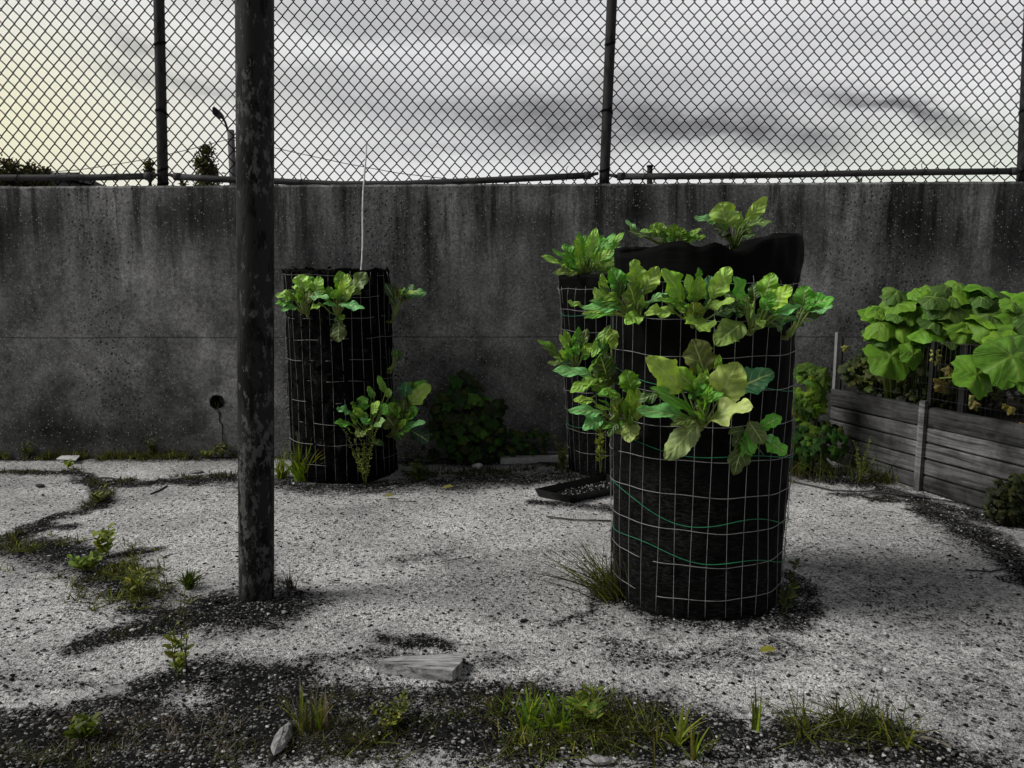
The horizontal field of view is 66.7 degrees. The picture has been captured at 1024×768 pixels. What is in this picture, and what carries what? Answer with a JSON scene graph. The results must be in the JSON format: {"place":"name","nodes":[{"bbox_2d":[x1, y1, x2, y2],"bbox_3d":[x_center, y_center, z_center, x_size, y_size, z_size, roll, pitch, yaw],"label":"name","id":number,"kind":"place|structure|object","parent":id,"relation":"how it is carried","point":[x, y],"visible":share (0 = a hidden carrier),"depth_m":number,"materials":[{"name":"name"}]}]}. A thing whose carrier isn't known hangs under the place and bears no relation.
{"place":"outdoors","nodes":[
{"label":"outdoors","id":0,"kind":"place"},
{"bbox_2d":[0,466,86,473],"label":"grass","id":1,"kind":"structure","parent":0,"point":[26,470],"depth_m":4.02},
{"bbox_2d":[52,172,101,185],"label":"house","id":2,"kind":"structure","parent":0,"point":[76,183],"depth_m":26.72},
{"bbox_2d":[0,529,204,611],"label":"grass","id":3,"kind":"structure","parent":0,"point":[113,568],"depth_m":2.60,"materials":[{"name":"plant"}]},
{"bbox_2d":[0,447,237,462],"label":"grass","id":4,"kind":"structure","parent":0,"point":[120,455],"depth_m":4.32,"materials":[{"name":"plant"}]},
{"bbox_2d":[52,604,223,650],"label":"grass","id":5,"kind":"structure","parent":0,"point":[137,630],"depth_m":2.26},
{"bbox_2d":[93,469,237,486],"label":"grass","id":6,"kind":"structure","parent":0,"point":[219,475],"depth_m":3.88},
{"bbox_2d":[403,444,562,457],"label":"grass","id":7,"kind":"structure","parent":0,"point":[422,452],"depth_m":4.37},
{"bbox_2d":[400,459,569,478],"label":"grass","id":8,"kind":"structure","parent":0,"point":[461,472],"depth_m":3.99,"materials":[{"name":"plant"}]},
{"bbox_2d":[0,456,1023,767],"bbox_3d":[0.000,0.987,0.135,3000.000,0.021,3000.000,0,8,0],"label":"ground","id":9,"kind":"structure","parent":0,"point":[368,550],"depth_m":2.26,"materials":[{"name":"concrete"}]},
{"bbox_2d":[0,154,28,186],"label":"tree","id":10,"kind":"object","parent":9,"relation":"on","point":[9,164],"visible":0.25,"depth_m":23.22,"materials":[{"name":"green plant"}]},
{"bbox_2d":[20,441,34,457],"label":"weed plant","id":11,"kind":"object","parent":9,"relation":"on","point":[28,451],"visible":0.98,"depth_m":4.32,"materials":[{"name":"green plant"}]},
{"bbox_2d":[13,159,54,186],"bbox_3d":[-14.809,-4.608,24.128,1.611,4.588,1.418,0,8,0],"label":"tree","id":12,"kind":"object","parent":9,"relation":"on","point":[27,170],"visible":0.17,"depth_m":23.67,"materials":[{"name":"green plant"}]},
{"bbox_2d":[42,166,56,185],"bbox_3d":[-14.524,-4.606,24.627,0.787,4.448,0.741,-4,9,-28],"label":"tree","id":13,"kind":"object","parent":9,"relation":"on","point":[49,171],"visible":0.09,"depth_m":24.33,"materials":[{"name":"green plant"}]},
{"bbox_2d":[0,475,116,541],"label":"grass","id":14,"kind":"structure","parent":9,"relation":"on","point":[84,506],"depth_m":3.47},
{"bbox_2d":[63,458,73,468],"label":"weed plant","id":15,"kind":"object","parent":9,"relation":"on","point":[68,463],"visible":0.99,"depth_m":4.10,"materials":[{"name":"green plant"}]},
{"bbox_2d":[57,455,79,460],"bbox_3d":[-2.424,0.403,4.253,0.142,0.007,0.108,0,8,0],"label":"paper sheet","id":16,"kind":"object","parent":9,"relation":"on","point":[68,457],"visible":0.96,"depth_m":4.25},
{"bbox_2d":[62,711,102,739],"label":"weed plant","id":17,"kind":"object","parent":9,"relation":"on","point":[82,725],"visible":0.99,"depth_m":1.68,"materials":[{"name":"green plant"}]},
{"bbox_2d":[67,550,109,571],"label":"weed plant","id":18,"kind":"object","parent":9,"relation":"on","point":[86,562],"visible":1,"depth_m":2.65,"materials":[{"name":"green plant"}]},
{"bbox_2d":[92,522,116,557],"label":"weed plant","id":19,"kind":"object","parent":9,"relation":"on","point":[104,536],"visible":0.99,"depth_m":2.79,"materials":[{"name":"green plant"}]},
{"bbox_2d":[89,483,119,501],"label":"weed plant","id":20,"kind":"object","parent":9,"relation":"on","point":[99,494],"visible":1,"depth_m":3.49,"materials":[{"name":"green plant"}]},
{"bbox_2d":[105,684,126,693],"bbox_3d":[-0.962,0.746,1.901,0.062,0.008,0.045,-3,8,-18],"label":"stone","id":21,"kind":"object","parent":9,"relation":"on","point":[115,689],"visible":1,"depth_m":1.90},
{"bbox_2d":[119,567,154,595],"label":"weed plant","id":22,"kind":"object","parent":9,"relation":"on","point":[136,582],"visible":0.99,"depth_m":2.44,"materials":[{"name":"green plant"}]},
{"bbox_2d":[141,159,156,185],"bbox_3d":[-9.497,-3.880,20.596,0.914,4.106,1.016,0,8,0],"label":"tree","id":23,"kind":"object","parent":9,"relation":"on","point":[148,163],"visible":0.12,"depth_m":20.38,"materials":[{"name":"green plant"}]},
{"bbox_2d":[142,432,158,454],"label":"weed plant","id":24,"kind":"object","parent":9,"relation":"on","point":[151,446],"visible":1,"depth_m":4.33,"materials":[{"name":"green plant"}]},
{"bbox_2d":[162,621,194,679],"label":"weed plant","id":25,"kind":"object","parent":9,"relation":"on","point":[178,663],"visible":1,"depth_m":1.94,"materials":[{"name":"green plant"}]},
{"bbox_2d":[176,593,190,672],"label":"weed plant","id":26,"kind":"object","parent":9,"relation":"on","point":[187,667],"visible":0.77,"depth_m":1.98,"materials":[{"name":"green plant"}]},
{"bbox_2d":[175,567,204,589],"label":"grass tuft","id":27,"kind":"object","parent":9,"relation":"on","point":[189,579],"visible":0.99,"depth_m":2.52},
{"bbox_2d":[189,470,202,473],"bbox_3d":[-1.627,0.452,4.014,0.069,0.019,0.062,0,8,0],"label":"stone","id":28,"kind":"object","parent":9,"relation":"on","point":[196,471],"visible":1,"depth_m":4.00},
{"bbox_2d":[193,447,218,458],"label":"weed plant","id":29,"kind":"object","parent":9,"relation":"on","point":[208,454],"visible":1,"depth_m":4.31,"materials":[{"name":"green plant"}]},
{"bbox_2d":[187,141,225,185],"bbox_3d":[-7.677,-3.890,19.620,1.733,4.389,1.705,-5,9,-33],"label":"tree","id":30,"kind":"object","parent":9,"relation":"on","point":[211,170],"visible":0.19,"depth_m":19.31,"materials":[{"name":"green plant"}]},
{"bbox_2d":[214,442,230,457],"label":"weed plant","id":31,"kind":"object","parent":9,"relation":"on","point":[221,448],"visible":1,"depth_m":4.33,"materials":[{"name":"green plant"}]},
{"bbox_2d":[212,107,235,184],"bbox_3d":[-8.565,-5.245,23.506,0.602,6.012,0.234,0,8,0],"label":"street lamp","id":32,"kind":"object","parent":9,"relation":"on","point":[220,115],"visible":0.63,"depth_m":23.17,"materials":[{"name":"grey metal"}]},
{"bbox_2d":[41,139,228,172],"bbox_3d":[-11.216,-6.799,23.191,5.682,0.998,0.021,0,8,0],"label":"overhead cable","id":33,"kind":"object","parent":32,"relation":"attached to","point":[134,161],"visible":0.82,"depth_m":23.21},
{"bbox_2d":[233,140,444,178],"bbox_3d":[-4.212,-6.639,23.213,8.256,1.268,0.021,0,8,0],"label":"overhead cable","id":34,"kind":"object","parent":32,"relation":"attached to","point":[356,165],"visible":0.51,"depth_m":23.22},
{"bbox_2d":[235,0,273,601],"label":"steel pole","id":35,"kind":"object","parent":9,"relation":"on","point":[254,67],"visible":1,"depth_m":2.29,"materials":[{"name":"metal"}]},
{"bbox_2d":[271,722,292,754],"bbox_3d":[-0.498,0.768,1.682,0.034,0.030,0.118,0,8,0],"label":"stone","id":36,"kind":"object","parent":9,"relation":"on","point":[283,736],"visible":1,"depth_m":1.67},
{"bbox_2d":[14,687,553,767],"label":"dead straw","id":37,"kind":"object","parent":9,"relation":"on","point":[172,732],"visible":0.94,"depth_m":1.70,"materials":[{"name":"brown plant"}]},
{"bbox_2d":[274,450,294,478],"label":"grass tuft","id":38,"kind":"object","parent":9,"relation":"on","point":[280,472],"visible":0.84,"depth_m":3.89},
{"bbox_2d":[280,564,304,590],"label":"grass tuft","id":39,"kind":"object","parent":9,"relation":"on","point":[290,582],"visible":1,"depth_m":2.51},
{"bbox_2d":[274,437,324,481],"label":"grass tuft","id":40,"kind":"object","parent":9,"relation":"on","point":[299,472],"visible":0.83,"depth_m":3.82,"materials":[{"name":"plant"}]},
{"bbox_2d":[271,672,335,734],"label":"grass tuft","id":41,"kind":"object","parent":9,"relation":"on","point":[304,724],"visible":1,"depth_m":1.72,"materials":[{"name":"plant"}]},
{"bbox_2d":[301,660,311,665],"bbox_3d":[-0.535,0.727,2.028,0.026,0.011,0.024,-5,9,-33],"label":"stone","id":42,"kind":"object","parent":9,"relation":"on","point":[304,663],"visible":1,"depth_m":2.02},
{"bbox_2d":[279,266,397,483],"bbox_3d":[-0.877,-0.071,3.986,0.622,1.059,0.620,0,8,0],"label":"fabric planter","id":43,"kind":"object","parent":9,"relation":"on","point":[328,375],"visible":0.81,"depth_m":3.78,"materials":[{"name":"fabric"}]},
{"bbox_2d":[275,274,328,317],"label":"collard plant","id":44,"kind":"object","parent":43,"relation":"in","point":[313,287],"visible":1,"depth_m":3.63,"materials":[{"name":"green plant"}]},
{"bbox_2d":[311,271,368,341],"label":"collard plant","id":45,"kind":"object","parent":43,"relation":"in","point":[347,289],"visible":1,"depth_m":3.61,"materials":[{"name":"green plant"}]},
{"bbox_2d":[334,376,391,445],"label":"collard plant","id":46,"kind":"object","parent":43,"relation":"in","point":[359,409],"visible":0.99,"depth_m":3.75,"materials":[{"name":"green plant"}]},
{"bbox_2d":[360,145,366,269],"bbox_3d":[-0.749,-0.818,3.906,0.016,0.764,0.149,1,8,10],"label":"cane","id":47,"kind":"object","parent":43,"relation":"in","point":[363,204],"visible":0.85,"depth_m":3.91,"materials":[{"name":"white paint"}]},
{"bbox_2d":[386,348,403,373],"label":"collard plant","id":48,"kind":"object","parent":43,"relation":"in","point":[396,354],"visible":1,"depth_m":3.87,"materials":[{"name":"green plant"}]},
{"bbox_2d":[384,283,425,322],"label":"collard plant","id":49,"kind":"object","parent":43,"relation":"in","point":[392,291],"visible":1,"depth_m":3.84,"materials":[{"name":"green plant"}]},
{"bbox_2d":[382,380,433,443],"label":"collard plant","id":50,"kind":"object","parent":43,"relation":"in","point":[413,393],"visible":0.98,"depth_m":3.85,"materials":[{"name":"green plant"}]},
{"bbox_2d":[0,678,690,767],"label":"grass","id":51,"kind":"structure","parent":9,"relation":"on","point":[367,746],"depth_m":1.69,"materials":[{"name":"plant"}]},
{"bbox_2d":[281,684,416,767],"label":"grass","id":52,"kind":"structure","parent":9,"relation":"on","point":[362,739],"depth_m":1.68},
{"bbox_2d":[342,427,377,485],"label":"weed plant","id":53,"kind":"object","parent":9,"relation":"on","point":[364,471],"visible":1,"depth_m":3.74,"materials":[{"name":"green plant"}]},
{"bbox_2d":[367,688,416,728],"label":"weed plant","id":54,"kind":"object","parent":9,"relation":"on","point":[393,716],"visible":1,"depth_m":1.75,"materials":[{"name":"green plant"}]},
{"bbox_2d":[408,458,427,480],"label":"weed plant","id":55,"kind":"object","parent":9,"relation":"on","point":[418,473],"visible":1,"depth_m":3.84,"materials":[{"name":"green plant"}]},
{"bbox_2d":[377,653,461,681],"bbox_3d":[-0.235,0.721,1.982,0.217,0.034,0.091,0,8,0],"label":"wood offcut","id":56,"kind":"object","parent":9,"relation":"on","point":[443,667],"visible":1,"depth_m":1.97,"materials":[{"name":"wood"}]},
{"bbox_2d":[427,370,508,464],"bbox_3d":[-0.235,0.183,4.167,0.442,0.524,0.293,0,8,0],"label":"climbing bush","id":57,"kind":"object","parent":9,"relation":"on","point":[456,400],"visible":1,"depth_m":4.11,"materials":[{"name":"green plant"}]},
{"bbox_2d":[455,427,549,462],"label":"climbing bush","id":58,"kind":"object","parent":9,"relation":"on","point":[517,439],"visible":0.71,"depth_m":4.22,"materials":[{"name":"green plant"}]},
{"bbox_2d":[0,181,1023,457],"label":"concrete wall","id":59,"kind":"structure","parent":9,"relation":"on","point":[118,319],"depth_m":4.25,"materials":[{"name":"grey concrete"}]},
{"bbox_2d":[0,0,1023,186],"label":"chain link fence","id":60,"kind":"object","parent":59,"relation":"on","point":[162,174],"visible":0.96,"depth_m":4.26,"materials":[{"name":"metal"}]},
{"bbox_2d":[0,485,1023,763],"bbox_3d":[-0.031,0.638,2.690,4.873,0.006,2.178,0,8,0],"label":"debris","id":61,"kind":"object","parent":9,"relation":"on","point":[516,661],"visible":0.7,"depth_m":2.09,"materials":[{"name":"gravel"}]},
{"bbox_2d":[491,451,568,459],"bbox_3d":[0.109,0.396,4.314,0.448,0.042,0.042,0,8,-1],"label":"board","id":62,"kind":"object","parent":9,"relation":"on","point":[541,453],"visible":0.07,"depth_m":4.29,"materials":[{"name":"grey wood"}]},
{"bbox_2d":[500,455,568,463],"bbox_3d":[0.129,0.411,4.235,0.390,0.037,0.053,-1,8,-4],"label":"board","id":63,"kind":"object","parent":9,"relation":"on","point":[524,459],"visible":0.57,"depth_m":4.21,"materials":[{"name":"wood"}]},
{"bbox_2d":[502,683,574,733],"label":"grass tuft","id":64,"kind":"object","parent":9,"relation":"on","point":[529,714],"visible":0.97,"depth_m":1.73,"materials":[{"name":"plant"}]},
{"bbox_2d":[553,434,568,471],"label":"weed plant","id":65,"kind":"object","parent":9,"relation":"on","point":[562,458],"visible":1,"depth_m":4.02,"materials":[{"name":"green plant"}]},
{"bbox_2d":[512,531,627,603],"bbox_3d":[0.189,0.562,2.446,0.406,0.224,0.534,0,8,0],"label":"grass tuft","id":66,"kind":"object","parent":9,"relation":"on","point":[606,588],"visible":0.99,"depth_m":2.44,"materials":[{"name":"plant"}]},
{"bbox_2d":[535,473,612,502],"bbox_3d":[0.350,0.491,3.630,0.462,0.039,0.209,-6,10,-37],"label":"seed tray","id":67,"kind":"object","parent":9,"relation":"on","point":[587,488],"visible":0.93,"depth_m":3.63,"materials":[{"name":"black plastic"}]},
{"bbox_2d":[546,515,610,520],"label":"twig","id":68,"kind":"object","parent":9,"relation":"on","point":[576,519],"visible":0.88,"depth_m":3.22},
{"bbox_2d":[543,681,617,720],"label":"weed plant","id":69,"kind":"object","parent":9,"relation":"on","point":[585,706],"visible":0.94,"depth_m":1.76,"materials":[{"name":"green plant"}]},
{"bbox_2d":[558,274,614,476],"bbox_3d":[0.496,-0.055,4.029,0.526,1.016,0.522,6,10,38],"label":"fabric planter","id":70,"kind":"object","parent":9,"relation":"on","point":[582,448],"visible":0.31,"depth_m":3.88,"materials":[{"name":"fabric"}]},
{"bbox_2d":[537,327,591,366],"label":"collard plant","id":71,"kind":"object","parent":70,"relation":"in","point":[575,345],"visible":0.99,"depth_m":3.78,"materials":[{"name":"green plant"}]},
{"bbox_2d":[541,228,623,276],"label":"collard plant","id":72,"kind":"object","parent":70,"relation":"in","point":[593,251],"visible":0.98,"depth_m":3.79,"materials":[{"name":"green plant"}]},
{"bbox_2d":[460,666,723,767],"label":"grass","id":73,"kind":"structure","parent":9,"relation":"on","point":[580,732],"depth_m":1.71,"materials":[{"name":"plant"}]},
{"bbox_2d":[580,754,614,765],"bbox_3d":[0.178,0.781,1.617,0.076,0.016,0.027,0,8,0],"label":"stone","id":74,"kind":"object","parent":9,"relation":"on","point":[597,759],"visible":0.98,"depth_m":1.61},
{"bbox_2d":[594,415,607,472],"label":"weed plant","id":75,"kind":"object","parent":9,"relation":"on","point":[599,442],"visible":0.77,"depth_m":3.16,"materials":[{"name":"green plant"}]},
{"bbox_2d":[647,165,652,183],"bbox_3d":[1.550,-1.345,8.900,0.075,2.249,0.075,0,8,0],"label":"distant post","id":76,"kind":"object","parent":9,"relation":"on","point":[649,168],"visible":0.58,"depth_m":8.73,"materials":[{"name":"metal"}]},
{"bbox_2d":[656,700,714,759],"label":"grass tuft","id":77,"kind":"object","parent":9,"relation":"on","point":[681,726],"visible":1,"depth_m":1.67,"materials":[{"name":"plant"}]},
{"bbox_2d":[609,233,803,620],"bbox_3d":[0.592,0.096,2.472,0.571,1.138,0.574,0,8,0],"label":"fabric planter","id":78,"kind":"object","parent":9,"relation":"on","point":[697,531],"visible":0.71,"depth_m":2.26,"materials":[{"name":"fabric"}]},
{"bbox_2d":[552,325,619,403],"bbox_3d":[0.246,-0.057,2.337,0.240,0.239,0.086,-2,8,-11],"label":"collard plant","id":79,"kind":"object","parent":78,"relation":"in","point":[603,366],"visible":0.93,"depth_m":2.34,"materials":[{"name":"green plant"}]},
{"bbox_2d":[568,370,642,442],"bbox_3d":[0.295,0.069,2.213,0.264,0.217,0.141,-3,8,-19],"label":"collard plant","id":80,"kind":"object","parent":78,"relation":"in","point":[627,429],"visible":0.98,"depth_m":2.22,"materials":[{"name":"green plant"}]},
{"bbox_2d":[568,259,666,324],"bbox_3d":[0.299,-0.256,2.170,0.274,0.185,0.141,-2,8,-16],"label":"collard plant","id":81,"kind":"object","parent":78,"relation":"in","point":[642,282],"visible":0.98,"depth_m":2.19,"materials":[{"name":"green plant"}]},
{"bbox_2d":[625,220,705,244],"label":"collard plant","id":82,"kind":"object","parent":78,"relation":"in","point":[671,233],"visible":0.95,"depth_m":2.49,"materials":[{"name":"green plant"}]},
{"bbox_2d":[644,266,736,331],"bbox_3d":[0.488,-0.230,2.093,0.224,0.170,0.192,3,8,22],"label":"collard plant","id":83,"kind":"object","parent":78,"relation":"in","point":[709,288],"visible":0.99,"depth_m":2.07,"materials":[{"name":"green plant"}]},
{"bbox_2d":[636,339,774,460],"bbox_3d":[0.518,0.035,2.101,0.392,0.308,0.230,0,8,0],"label":"collard plant","id":84,"kind":"object","parent":78,"relation":"in","point":[727,386],"visible":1,"depth_m":2.08,"materials":[{"name":"green plant"}]},
{"bbox_2d":[694,196,772,250],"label":"collard plant","id":85,"kind":"object","parent":78,"relation":"in","point":[722,217],"visible":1,"depth_m":2.36,"materials":[{"name":"green plant"}]},
{"bbox_2d":[713,273,801,346],"bbox_3d":[0.645,-0.203,2.092,0.241,0.191,0.182,0,8,0],"label":"collard plant","id":86,"kind":"object","parent":78,"relation":"in","point":[771,292],"visible":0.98,"depth_m":2.08,"materials":[{"name":"green plant"}]},
{"bbox_2d":[727,413,787,474],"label":"collard plant","id":87,"kind":"object","parent":78,"relation":"in","point":[745,445],"visible":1,"depth_m":2.13,"materials":[{"name":"green plant"}]},
{"bbox_2d":[780,285,833,339],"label":"collard plant","id":88,"kind":"object","parent":78,"relation":"in","point":[812,303],"visible":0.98,"depth_m":2.16,"materials":[{"name":"green plant"}]},
{"bbox_2d":[747,685,772,732],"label":"grass tuft","id":89,"kind":"object","parent":9,"relation":"on","point":[756,719],"visible":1,"depth_m":1.73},
{"bbox_2d":[759,645,775,651],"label":"fallen leaf","id":90,"kind":"object","parent":9,"relation":"on","point":[766,648],"visible":1,"depth_m":2.08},
{"bbox_2d":[777,556,799,612],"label":"weed plant","id":91,"kind":"object","parent":9,"relation":"on","point":[789,596],"visible":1,"depth_m":2.31,"materials":[{"name":"green plant"}]},
{"bbox_2d":[792,362,831,469],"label":"grape vine","id":92,"kind":"object","parent":9,"relation":"on","point":[811,405],"visible":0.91,"depth_m":3.99,"materials":[{"name":"green plant"}]},
{"bbox_2d":[790,420,849,472],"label":"grape vine","id":93,"kind":"object","parent":9,"relation":"on","point":[816,438],"visible":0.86,"depth_m":3.94,"materials":[{"name":"green plant"}]},
{"bbox_2d":[789,443,908,484],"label":"grass tuft","id":94,"kind":"object","parent":9,"relation":"on","point":[831,471],"visible":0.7,"depth_m":3.88,"materials":[{"name":"plant"}]},
{"bbox_2d":[747,679,955,767],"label":"grass tuft","id":95,"kind":"object","parent":9,"relation":"on","point":[841,718],"visible":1,"depth_m":1.71,"materials":[{"name":"plant"}]},
{"bbox_2d":[789,480,930,498],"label":"twig","id":96,"kind":"object","parent":9,"relation":"on","point":[861,491],"visible":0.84,"depth_m":3.64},
{"bbox_2d":[853,437,874,481],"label":"weed plant","id":97,"kind":"object","parent":9,"relation":"on","point":[858,463],"visible":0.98,"depth_m":3.84,"materials":[{"name":"green plant"}]},
{"bbox_2d":[790,456,939,495],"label":"grass","id":98,"kind":"structure","parent":9,"relation":"on","point":[885,480],"depth_m":3.83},
{"bbox_2d":[840,483,954,516],"bbox_3d":[1.685,0.522,3.490,0.369,0.019,0.636,-4,9,-29],"label":"dead straw","id":99,"kind":"object","parent":9,"relation":"on","point":[882,497],"visible":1,"depth_m":3.51,"materials":[{"name":"grey plant"}]},
{"bbox_2d":[879,484,962,503],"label":"twig","id":100,"kind":"object","parent":9,"relation":"on","point":[920,495],"visible":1,"depth_m":3.58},
{"bbox_2d":[827,389,1023,513],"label":"raised bed","id":101,"kind":"object","parent":9,"relation":"on","point":[971,455],"visible":0.83,"depth_m":3.63,"materials":[{"name":"grey wood"}]},
{"bbox_2d":[837,350,918,396],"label":"bean plant","id":102,"kind":"object","parent":101,"relation":"on","point":[853,368],"visible":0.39,"depth_m":4.03,"materials":[{"name":"green plant"}]},
{"bbox_2d":[832,332,1023,422],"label":"wire screen","id":103,"kind":"object","parent":101,"relation":"on","point":[963,393],"visible":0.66,"depth_m":3.63,"materials":[{"name":"metal"}]},
{"bbox_2d":[841,280,1023,423],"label":"squash plant","id":104,"kind":"object","parent":101,"relation":"on","point":[989,321],"visible":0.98,"depth_m":3.64,"materials":[{"name":"green plant"}]},
{"bbox_2d":[873,345,1023,410],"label":"dying vines","id":105,"kind":"object","parent":101,"relation":"on","point":[983,401],"visible":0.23,"depth_m":3.79,"materials":[{"name":"brown plant"}]},
{"bbox_2d":[915,734,952,749],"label":"twig","id":106,"kind":"object","parent":9,"relation":"on","point":[941,743],"visible":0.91,"depth_m":1.68,"materials":[{"name":"wood"}]},
{"bbox_2d":[940,516,1023,564],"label":"grass","id":107,"kind":"structure","parent":9,"relation":"on","point":[1015,554],"depth_m":2.94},
{"bbox_2d":[965,565,1023,571],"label":"twig","id":108,"kind":"object","parent":9,"relation":"on","point":[991,570],"visible":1,"depth_m":2.66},
{"bbox_2d":[981,544,1020,566],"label":"twig","id":109,"kind":"object","parent":9,"relation":"on","point":[1002,555],"visible":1,"depth_m":2.81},
{"bbox_2d":[981,473,1023,527],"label":"ivy","id":110,"kind":"object","parent":9,"relation":"on","point":[1004,499],"visible":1,"depth_m":3.12,"materials":[{"name":"green plant"}]},
{"bbox_2d":[0,0,1023,185],"label":"sky","id":111,"kind":"structure","parent":0,"point":[281,8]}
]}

